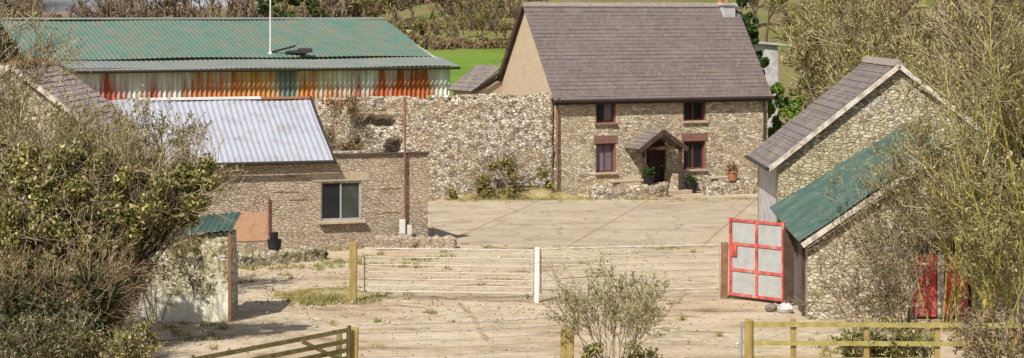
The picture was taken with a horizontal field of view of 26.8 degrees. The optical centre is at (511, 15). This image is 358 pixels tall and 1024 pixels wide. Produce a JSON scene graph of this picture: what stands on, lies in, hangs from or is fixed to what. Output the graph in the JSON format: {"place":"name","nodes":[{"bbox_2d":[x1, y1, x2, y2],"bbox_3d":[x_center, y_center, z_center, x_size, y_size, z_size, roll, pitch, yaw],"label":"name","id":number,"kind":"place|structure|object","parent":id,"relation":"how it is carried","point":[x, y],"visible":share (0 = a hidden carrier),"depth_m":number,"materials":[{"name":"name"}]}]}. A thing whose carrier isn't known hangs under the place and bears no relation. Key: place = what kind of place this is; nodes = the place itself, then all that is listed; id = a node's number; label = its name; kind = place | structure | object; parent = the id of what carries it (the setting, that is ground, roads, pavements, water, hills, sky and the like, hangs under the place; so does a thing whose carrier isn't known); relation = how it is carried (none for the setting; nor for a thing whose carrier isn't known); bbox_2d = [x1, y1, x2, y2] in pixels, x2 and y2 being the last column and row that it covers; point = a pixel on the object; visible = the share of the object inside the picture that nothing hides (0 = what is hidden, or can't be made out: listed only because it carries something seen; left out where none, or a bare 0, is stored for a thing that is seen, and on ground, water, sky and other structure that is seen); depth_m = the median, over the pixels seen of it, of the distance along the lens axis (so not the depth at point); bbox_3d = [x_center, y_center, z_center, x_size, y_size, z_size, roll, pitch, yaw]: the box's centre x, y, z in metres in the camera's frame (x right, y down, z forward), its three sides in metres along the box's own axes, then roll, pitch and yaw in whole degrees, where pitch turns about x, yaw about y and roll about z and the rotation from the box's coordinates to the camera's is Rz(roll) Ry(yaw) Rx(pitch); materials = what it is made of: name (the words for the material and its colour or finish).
{"place":"outdoors","nodes":[
{"label":"outdoors","id":0,"kind":"place"},
{"bbox_2d":[4,7,227,15],"bbox_3d":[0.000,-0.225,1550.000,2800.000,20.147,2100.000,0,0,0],"label":"hills","id":1,"kind":"structure","parent":0,"point":[65,13],"depth_m":1576.60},
{"bbox_2d":[2,0,255,11],"label":"sky","id":2,"kind":"structure","parent":0,"point":[64,4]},
{"bbox_2d":[0,0,1023,132],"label":"ground","id":3,"kind":"structure","parent":0,"point":[467,60],"depth_m":267.33,"materials":[{"name":"green plant"}]},
{"bbox_2d":[0,0,25,19],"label":"bare tree","id":4,"kind":"object","parent":3,"relation":"on","point":[8,5],"visible":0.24,"depth_m":249.91,"materials":[{"name":"brown plant"}]},
{"bbox_2d":[2,0,62,19],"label":"bare tree","id":5,"kind":"object","parent":3,"relation":"on","point":[27,4],"visible":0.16,"depth_m":294.56,"materials":[{"name":"brown plant"}]},
{"bbox_2d":[79,0,155,17],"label":"bare tree","id":6,"kind":"object","parent":3,"relation":"on","point":[105,12],"visible":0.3,"depth_m":189.22,"materials":[{"name":"brown plant"}]},
{"bbox_2d":[112,0,156,17],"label":"bare tree","id":7,"kind":"object","parent":3,"relation":"on","point":[133,7],"visible":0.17,"depth_m":244.44,"materials":[{"name":"brown plant"}]},
{"bbox_2d":[115,0,172,17],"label":"bare tree","id":8,"kind":"object","parent":3,"relation":"on","point":[150,14],"visible":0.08,"depth_m":225.80,"materials":[{"name":"brown plant"}]},
{"bbox_2d":[147,0,201,17],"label":"bare tree","id":9,"kind":"object","parent":3,"relation":"on","point":[183,11],"visible":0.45,"depth_m":235.05,"materials":[{"name":"brown plant"}]},
{"bbox_2d":[166,0,220,17],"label":"bare tree","id":10,"kind":"object","parent":3,"relation":"on","point":[184,3],"visible":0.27,"depth_m":252.92,"materials":[{"name":"brown plant"}]},
{"bbox_2d":[180,0,244,17],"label":"bare tree","id":11,"kind":"object","parent":3,"relation":"on","point":[225,13],"visible":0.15,"depth_m":189.61,"materials":[{"name":"brown plant"}]},
{"bbox_2d":[0,17,460,105],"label":"corrugated barn","id":12,"kind":"structure","parent":3,"relation":"on","point":[200,57],"depth_m":113.47,"materials":[{"name":"metal"}]},
{"bbox_2d":[217,0,278,19],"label":"bare tree","id":13,"kind":"object","parent":3,"relation":"on","point":[243,7],"visible":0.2,"depth_m":228.32,"materials":[{"name":"brown plant"}]},
{"bbox_2d":[248,0,329,16],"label":"evergreen tree","id":14,"kind":"object","parent":3,"relation":"on","point":[263,8],"visible":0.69,"depth_m":164.62,"materials":[{"name":"green plant"}]},
{"bbox_2d":[293,0,359,16],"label":"bare tree","id":15,"kind":"object","parent":3,"relation":"on","point":[344,6],"visible":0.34,"depth_m":221.43,"materials":[{"name":"brown plant"}]},
{"bbox_2d":[356,0,378,16],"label":"bare tree","id":16,"kind":"object","parent":3,"relation":"on","point":[364,4],"visible":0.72,"depth_m":285.58,"materials":[{"name":"brown plant"}]},
{"bbox_2d":[362,0,434,15],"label":"field hedge","id":17,"kind":"object","parent":3,"relation":"on","point":[379,10],"visible":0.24,"depth_m":325.20,"materials":[{"name":"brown plant"}]},
{"bbox_2d":[388,0,417,18],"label":"bare tree","id":18,"kind":"object","parent":3,"relation":"on","point":[406,3],"visible":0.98,"depth_m":293.51,"materials":[{"name":"brown plant"}]},
{"bbox_2d":[399,21,424,45],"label":"round bush","id":19,"kind":"object","parent":3,"relation":"on","point":[418,25],"visible":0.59,"depth_m":249.17,"materials":[{"name":"green plant"}]},
{"bbox_2d":[428,15,448,37],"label":"bare tree","id":20,"kind":"object","parent":3,"relation":"on","point":[436,32],"visible":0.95,"depth_m":258.24,"materials":[{"name":"brown plant"}]},
{"bbox_2d":[433,0,456,21],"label":"bare tree","id":21,"kind":"object","parent":3,"relation":"on","point":[449,8],"visible":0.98,"depth_m":282.99,"materials":[{"name":"brown plant"}]},
{"bbox_2d":[397,14,515,32],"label":"field hedge","id":22,"kind":"object","parent":3,"relation":"on","point":[446,24],"visible":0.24,"depth_m":277.04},
{"bbox_2d":[404,30,510,50],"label":"field hedge","id":23,"kind":"object","parent":3,"relation":"on","point":[431,42],"visible":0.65,"depth_m":248.49,"materials":[{"name":"brown plant"}]},
{"bbox_2d":[449,14,466,38],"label":"bare tree","id":24,"kind":"object","parent":3,"relation":"on","point":[456,31],"visible":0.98,"depth_m":251.76,"materials":[{"name":"brown plant"}]},
{"bbox_2d":[464,10,477,37],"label":"bare tree","id":25,"kind":"object","parent":3,"relation":"on","point":[472,25],"visible":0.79,"depth_m":262.88,"materials":[{"name":"brown plant"}]},
{"bbox_2d":[474,3,494,36],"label":"bare tree","id":26,"kind":"object","parent":3,"relation":"on","point":[486,15],"visible":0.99,"depth_m":257.61,"materials":[{"name":"brown plant"}]},
{"bbox_2d":[428,0,542,19],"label":"field hedge","id":27,"kind":"object","parent":3,"relation":"on","point":[463,5],"visible":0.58,"depth_m":293.80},
{"bbox_2d":[478,7,504,37],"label":"bare tree","id":28,"kind":"object","parent":3,"relation":"on","point":[496,20],"visible":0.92,"depth_m":257.03,"materials":[{"name":"brown plant"}]},
{"bbox_2d":[506,0,519,22],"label":"bare tree","id":29,"kind":"object","parent":3,"relation":"on","point":[514,12],"visible":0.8,"depth_m":278.07,"materials":[{"name":"brown plant"}]},
{"bbox_2d":[736,0,772,118],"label":"ivy tree","id":30,"kind":"object","parent":3,"relation":"on","point":[753,34],"visible":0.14,"depth_m":105.79,"materials":[{"name":"green plant"}]},
{"bbox_2d":[748,0,780,27],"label":"bare tree","id":31,"kind":"object","parent":3,"relation":"on","point":[751,3],"visible":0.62,"depth_m":265.33,"materials":[{"name":"brown plant"}]},
{"bbox_2d":[753,41,794,130],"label":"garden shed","id":32,"kind":"structure","parent":3,"relation":"on","point":[769,50],"depth_m":118.01,"materials":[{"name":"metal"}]},
{"bbox_2d":[764,0,787,41],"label":"bare tree","id":33,"kind":"object","parent":3,"relation":"on","point":[772,3],"visible":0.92,"depth_m":245.49,"materials":[{"name":"brown plant"}]},
{"bbox_2d":[768,82,803,137],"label":"green bush","id":34,"kind":"object","parent":3,"relation":"on","point":[793,110],"visible":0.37,"depth_m":101.47,"materials":[{"name":"green plant"}]},
{"bbox_2d":[768,4,813,66],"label":"bare tree","id":35,"kind":"object","parent":3,"relation":"on","point":[787,19],"visible":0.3,"depth_m":218.29,"materials":[{"name":"brown plant"}]},
{"bbox_2d":[768,53,848,108],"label":"evergreen bush","id":36,"kind":"object","parent":3,"relation":"on","point":[778,102],"visible":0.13,"depth_m":111.90,"materials":[{"name":"green plant"}]},
{"bbox_2d":[779,0,918,93],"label":"bare tree","id":37,"kind":"object","parent":3,"relation":"on","point":[796,29],"visible":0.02,"depth_m":117.52,"materials":[{"name":"brown plant"}]},
{"bbox_2d":[806,0,1021,115],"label":"bare tree","id":38,"kind":"object","parent":3,"relation":"on","point":[900,14],"visible":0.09,"depth_m":111.90,"materials":[{"name":"brown plant"}]},
{"bbox_2d":[22,190,1022,357],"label":"farmyard","id":39,"kind":"structure","parent":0,"point":[261,326],"depth_m":56.35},
{"bbox_2d":[0,0,92,152],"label":"bare tree","id":40,"kind":"object","parent":39,"relation":"on","point":[31,62],"visible":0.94,"depth_m":51.91,"materials":[{"name":"brown plant"}]},
{"bbox_2d":[0,293,104,357],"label":"bramble shrub","id":41,"kind":"object","parent":39,"relation":"on","point":[20,341],"visible":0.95,"depth_m":44.71,"materials":[{"name":"green plant"}]},
{"bbox_2d":[0,56,154,252],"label":"gabled outbuilding","id":42,"kind":"structure","parent":39,"relation":"on","point":[54,93],"depth_m":67.81,"materials":[{"name":"stone"}]},
{"bbox_2d":[0,81,162,226],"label":"bare shrub","id":43,"kind":"object","parent":39,"relation":"on","point":[66,121],"visible":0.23,"depth_m":57.90,"materials":[{"name":"brown plant"}]},
{"bbox_2d":[0,223,166,357],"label":"ivy bush","id":44,"kind":"object","parent":39,"relation":"on","point":[99,284],"visible":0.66,"depth_m":47.54,"materials":[{"name":"green plant"}]},
{"bbox_2d":[50,311,163,357],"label":"bramble shrub","id":45,"kind":"object","parent":39,"relation":"on","point":[121,347],"visible":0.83,"depth_m":45.35,"materials":[{"name":"green plant"}]},
{"bbox_2d":[0,100,246,337],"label":"ivy bush","id":46,"kind":"object","parent":39,"relation":"on","point":[77,185],"visible":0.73,"depth_m":50.00,"materials":[{"name":"green plant"}]},
{"bbox_2d":[75,96,244,247],"bbox_3d":[-10.797,5.023,59.883,5.582,5.672,4.988,0,0,19],"label":"bare shrub","id":47,"kind":"object","parent":39,"relation":"on","point":[162,130],"visible":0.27,"depth_m":59.74,"materials":[{"name":"brown plant"}]},
{"bbox_2d":[133,229,200,323],"bbox_3d":[-9.058,6.451,54.787,2.246,2.810,2.508,0,0,0],"label":"climbing shrub","id":48,"kind":"object","parent":39,"relation":"on","point":[183,255],"visible":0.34,"depth_m":54.53,"materials":[{"name":"green plant"}]},
{"bbox_2d":[139,211,240,321],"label":"shed","id":49,"kind":"structure","parent":39,"relation":"on","point":[205,289],"depth_m":55.00,"materials":[{"name":"paint"}]},
{"bbox_2d":[107,96,429,251],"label":"long shed","id":50,"kind":"structure","parent":39,"relation":"on","point":[302,183],"depth_m":72.37,"materials":[{"name":"stone"}]},
{"bbox_2d":[312,171,369,224],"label":"window","id":51,"kind":"structure","parent":50,"relation":"in","point":[340,197],"depth_m":72.35,"materials":[{"name":"grey paint"}]},
{"bbox_2d":[267,232,281,251],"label":"milk churn","id":52,"kind":"object","parent":39,"relation":"on","point":[274,242],"visible":0.83,"depth_m":70.16,"materials":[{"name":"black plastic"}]},
{"bbox_2d":[238,245,328,267],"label":"wall","id":53,"kind":"structure","parent":39,"relation":"on","point":[300,253],"depth_m":67.91,"materials":[{"name":"stone"}]},
{"bbox_2d":[273,287,375,300],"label":"grass bank","id":54,"kind":"structure","parent":39,"relation":"on","point":[316,291],"depth_m":59.90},
{"bbox_2d":[349,242,356,301],"bbox_3d":[-4.351,7.038,58.900,0.216,1.623,0.196,0,0,0],"label":"gatepost","id":55,"kind":"object","parent":39,"relation":"on","point":[353,273],"visible":1,"depth_m":58.80,"materials":[{"name":"yellow wood"}]},
{"bbox_2d":[351,327,358,357],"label":"fence post","id":56,"kind":"object","parent":39,"relation":"on","point":[354,340],"visible":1,"depth_m":47.50,"materials":[{"name":"yellow wood"}]},
{"bbox_2d":[190,325,350,357],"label":"wooden gate","id":57,"kind":"structure","parent":56,"relation":"attached to","point":[325,353],"depth_m":46.13,"materials":[{"name":"brown wood"}]},
{"bbox_2d":[374,234,456,250],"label":"wall","id":58,"kind":"structure","parent":39,"relation":"on","point":[411,241],"depth_m":71.94,"materials":[{"name":"stone"}]},
{"bbox_2d":[399,219,411,234],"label":"white board","id":59,"kind":"object","parent":58,"relation":"on","point":[402,227],"visible":0.57,"depth_m":72.66,"materials":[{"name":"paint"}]},
{"bbox_2d":[314,92,553,199],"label":"ruined wall","id":60,"kind":"structure","parent":39,"relation":"on","point":[451,134],"depth_m":91.92,"materials":[{"name":"stone"}]},
{"bbox_2d":[312,81,375,150],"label":"wall ivy","id":61,"kind":"object","parent":60,"relation":"attached to","point":[349,145],"depth_m":90.11,"materials":[{"name":"brown plant"}]},
{"bbox_2d":[434,139,575,199],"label":"wall creeper","id":62,"kind":"object","parent":60,"relation":"attached to","point":[483,185],"depth_m":91.56,"materials":[{"name":"green plant"}]},
{"bbox_2d":[377,295,524,298],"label":"rut","id":63,"kind":"structure","parent":39,"relation":"on","point":[480,297],"depth_m":59.70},
{"bbox_2d":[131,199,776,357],"bbox_3d":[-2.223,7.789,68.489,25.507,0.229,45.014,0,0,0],"label":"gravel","id":64,"kind":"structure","parent":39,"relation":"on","point":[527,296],"depth_m":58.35,"materials":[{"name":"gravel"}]},
{"bbox_2d":[457,301,488,340],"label":"rut","id":65,"kind":"structure","parent":39,"relation":"on","point":[474,318],"depth_m":55.38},
{"bbox_2d":[458,186,586,199],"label":"grass bank","id":66,"kind":"structure","parent":39,"relation":"on","point":[542,192],"depth_m":91.83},
{"bbox_2d":[534,247,539,302],"bbox_3d":[0.681,7.091,58.700,0.146,1.519,0.126,0,0,0],"label":"gatepost","id":67,"kind":"object","parent":39,"relation":"on","point":[536,284],"visible":1,"depth_m":58.64,"materials":[{"name":"white paint"}]},
{"bbox_2d":[364,248,532,293],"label":"field gate","id":68,"kind":"structure","parent":67,"relation":"attached to","point":[448,272],"depth_m":59.04,"materials":[{"name":"metal"}]},
{"bbox_2d":[540,244,718,292],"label":"field gate","id":69,"kind":"structure","parent":67,"relation":"attached to","point":[717,261],"depth_m":59.33,"materials":[{"name":"metal"}]},
{"bbox_2d":[560,327,573,357],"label":"fence post","id":70,"kind":"object","parent":39,"relation":"on","point":[567,346],"visible":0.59,"depth_m":48.05,"materials":[{"name":"yellow wood"}]},
{"bbox_2d":[358,317,559,357],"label":"wire fence","id":71,"kind":"object","parent":70,"relation":"attached to","point":[460,338],"visible":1,"depth_m":48.00,"materials":[{"name":"metal"}]},
{"bbox_2d":[130,195,1017,357],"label":"grass","id":72,"kind":"structure","parent":39,"relation":"on","point":[322,300],"depth_m":60.59,"materials":[{"name":"plant"}]},
{"bbox_2d":[428,199,757,247],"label":"concrete yard","id":73,"kind":"structure","parent":39,"relation":"attached to","point":[519,223],"depth_m":81.08,"materials":[{"name":"concrete"}]},
{"bbox_2d":[447,0,774,194],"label":"farmhouse","id":74,"kind":"object","parent":39,"relation":"on","point":[673,93],"visible":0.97,"depth_m":96.22,"materials":[{"name":"stone"}]},
{"bbox_2d":[594,104,617,125],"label":"window","id":75,"kind":"structure","parent":74,"relation":"in","point":[605,114],"depth_m":94.52,"materials":[{"name":"paint"}]},
{"bbox_2d":[594,135,617,174],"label":"window","id":76,"kind":"structure","parent":74,"relation":"in","point":[605,146],"depth_m":94.52,"materials":[{"name":"paint"}]},
{"bbox_2d":[646,139,664,182],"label":"door","id":77,"kind":"structure","parent":74,"relation":"in","point":[656,158],"depth_m":95.66,"materials":[{"name":"paint"}]},
{"bbox_2d":[681,133,707,171],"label":"window","id":78,"kind":"structure","parent":74,"relation":"in","point":[694,159],"depth_m":96.41,"materials":[{"name":"paint"}]},
{"bbox_2d":[682,102,707,122],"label":"window","id":79,"kind":"structure","parent":74,"relation":"in","point":[693,112],"depth_m":96.45,"materials":[{"name":"paint"}]},
{"bbox_2d":[538,251,688,357],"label":"bare shrub","id":80,"kind":"object","parent":39,"relation":"on","point":[625,318],"visible":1,"depth_m":46.92,"materials":[{"name":"green plant"}]},
{"bbox_2d":[580,341,658,357],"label":"bush","id":81,"kind":"object","parent":39,"relation":"on","point":[596,348],"visible":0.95,"depth_m":46.79,"materials":[{"name":"green plant"}]},
{"bbox_2d":[589,181,668,199],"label":"garden wall","id":82,"kind":"structure","parent":39,"relation":"on","point":[659,189],"depth_m":92.01,"materials":[{"name":"stone"}]},
{"bbox_2d":[609,179,643,186],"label":"stone bench","id":83,"kind":"object","parent":82,"relation":"on","point":[616,183],"visible":0.45,"depth_m":92.87,"materials":[{"name":"stone"}]},
{"bbox_2d":[640,165,658,184],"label":"plant pot","id":84,"kind":"object","parent":82,"relation":"on","point":[648,177],"visible":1,"depth_m":92.33,"materials":[{"name":"black plastic"}]},
{"bbox_2d":[682,172,702,192],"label":"plant pot","id":85,"kind":"object","parent":39,"relation":"on","point":[691,183],"visible":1,"depth_m":94.65,"materials":[{"name":"black plastic"}]},
{"bbox_2d":[720,242,727,298],"bbox_3d":[5.885,7.075,59.600,0.204,1.549,0.184,0,0,0],"label":"gatepost","id":86,"kind":"object","parent":39,"relation":"on","point":[724,273],"visible":1,"depth_m":59.51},
{"bbox_2d":[703,178,757,194],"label":"garden wall","id":87,"kind":"structure","parent":39,"relation":"on","point":[742,186],"depth_m":94.13,"materials":[{"name":"stone"}]},
{"bbox_2d":[726,162,742,180],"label":"plant pot","id":88,"kind":"object","parent":87,"relation":"on","point":[732,173],"visible":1,"depth_m":94.11,"materials":[{"name":"ceramic"}]},
{"bbox_2d":[744,319,753,357],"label":"fence post","id":89,"kind":"object","parent":39,"relation":"on","point":[748,339],"visible":1,"depth_m":47.22,"materials":[{"name":"yellow wood"}]},
{"bbox_2d":[777,302,792,313],"bbox_3d":[7.200,7.723,56.606,0.385,0.343,0.404,0,0,-14],"label":"stone","id":90,"kind":"object","parent":39,"relation":"on","point":[785,308],"visible":0.95,"depth_m":56.47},
{"bbox_2d":[779,0,908,126],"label":"bare tree","id":91,"kind":"object","parent":39,"relation":"on","point":[822,59],"visible":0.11,"depth_m":92.44,"materials":[{"name":"brown plant"}]},
{"bbox_2d":[768,0,936,110],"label":"bare tree","id":92,"kind":"object","parent":39,"relation":"on","point":[802,49],"visible":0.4,"depth_m":82.17,"materials":[{"name":"brown plant"}]},
{"bbox_2d":[774,222,957,330],"bbox_3d":[8.452,6.434,52.777,3.764,2.854,3.875,0,0,-26],"label":"bramble shrub","id":93,"kind":"object","parent":39,"relation":"on","point":[894,285],"visible":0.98,"depth_m":52.49,"materials":[{"name":"brown plant"}]},
{"bbox_2d":[729,56,1023,319],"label":"stone barn","id":94,"kind":"structure","parent":39,"relation":"on","point":[771,253],"depth_m":59.12,"materials":[{"name":"stone"}]},
{"bbox_2d":[729,218,785,301],"bbox_3d":[6.703,6.680,58.869,0.100,2.140,1.974,0,0,-43],"label":"open door","id":95,"kind":"structure","parent":94,"relation":"in","point":[755,247],"depth_m":58.85,"materials":[{"name":"red paint"}]},
{"bbox_2d":[913,255,936,316],"bbox_3d":[10.655,6.990,55.560,0.610,1.600,0.080,0,0,0],"label":"boarded door","id":96,"kind":"structure","parent":94,"relation":"in","point":[933,304],"depth_m":55.52,"materials":[{"name":"wood"}]},
{"bbox_2d":[944,256,967,316],"bbox_3d":[11.475,7.015,55.540,0.610,1.570,0.040,0,0,0],"label":"boarded door","id":97,"kind":"structure","parent":94,"relation":"in","point":[949,283],"depth_m":55.52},
{"bbox_2d":[792,119,967,327],"bbox_3d":[9.781,5.249,54.079,5.258,5.220,3.282,0,0,23],"label":"willow shrub","id":98,"kind":"object","parent":39,"relation":"on","point":[873,217],"visible":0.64,"depth_m":54.01,"materials":[{"name":"brown plant"}]},
{"bbox_2d":[828,315,942,357],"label":"bramble shrub","id":99,"kind":"object","parent":39,"relation":"on","point":[889,351],"visible":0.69,"depth_m":47.90,"materials":[{"name":"green plant"}]},
{"bbox_2d":[753,319,1022,357],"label":"rail fence","id":100,"kind":"object","parent":39,"relation":"on","point":[865,324],"visible":0.96,"depth_m":47.25,"materials":[{"name":"yellow wood"}]},
{"bbox_2d":[805,0,1018,121],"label":"bare tree","id":101,"kind":"object","parent":39,"relation":"on","point":[878,34],"visible":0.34,"depth_m":77.17,"materials":[{"name":"brown plant"}]},
{"bbox_2d":[819,79,1011,328],"bbox_3d":[10.559,4.670,53.613,5.603,6.372,4.100,0,0,0],"label":"willow shrub","id":102,"kind":"object","parent":39,"relation":"on","point":[898,155],"visible":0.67,"depth_m":53.26,"materials":[{"name":"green plant"}]},
{"bbox_2d":[867,0,1023,330],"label":"willow shrub","id":103,"kind":"object","parent":39,"relation":"on","point":[977,117],"visible":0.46,"depth_m":53.15,"materials":[{"name":"green plant"}]},
{"bbox_2d":[893,0,1023,353],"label":"willow shrub","id":104,"kind":"object","parent":39,"relation":"on","point":[1012,167],"visible":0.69,"depth_m":49.87,"materials":[{"name":"green plant"}]},
{"bbox_2d":[904,83,1019,334],"bbox_3d":[11.215,4.784,53.191,3.498,6.143,4.245,0,0,0],"label":"willow shrub","id":105,"kind":"object","parent":39,"relation":"on","point":[958,297],"visible":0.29,"depth_m":52.75,"materials":[{"name":"brown plant"}]},
{"bbox_2d":[903,0,1023,341],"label":"willow tree","id":106,"kind":"object","parent":39,"relation":"on","point":[1005,94],"visible":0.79,"depth_m":50.59,"materials":[{"name":"green plant"}]},
{"bbox_2d":[914,0,1023,152],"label":"bare tree","id":107,"kind":"object","parent":39,"relation":"on","point":[980,3],"visible":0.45,"depth_m":70.48,"materials":[{"name":"brown plant"}]},
{"bbox_2d":[920,138,1023,354],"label":"willow shrub","id":108,"kind":"object","parent":39,"relation":"on","point":[974,247],"visible":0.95,"depth_m":49.33,"materials":[{"name":"green plant"}]},
{"bbox_2d":[945,293,1023,357],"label":"bramble shrub","id":109,"kind":"object","parent":39,"relation":"on","point":[982,332],"visible":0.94,"depth_m":46.77,"materials":[{"name":"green plant"}]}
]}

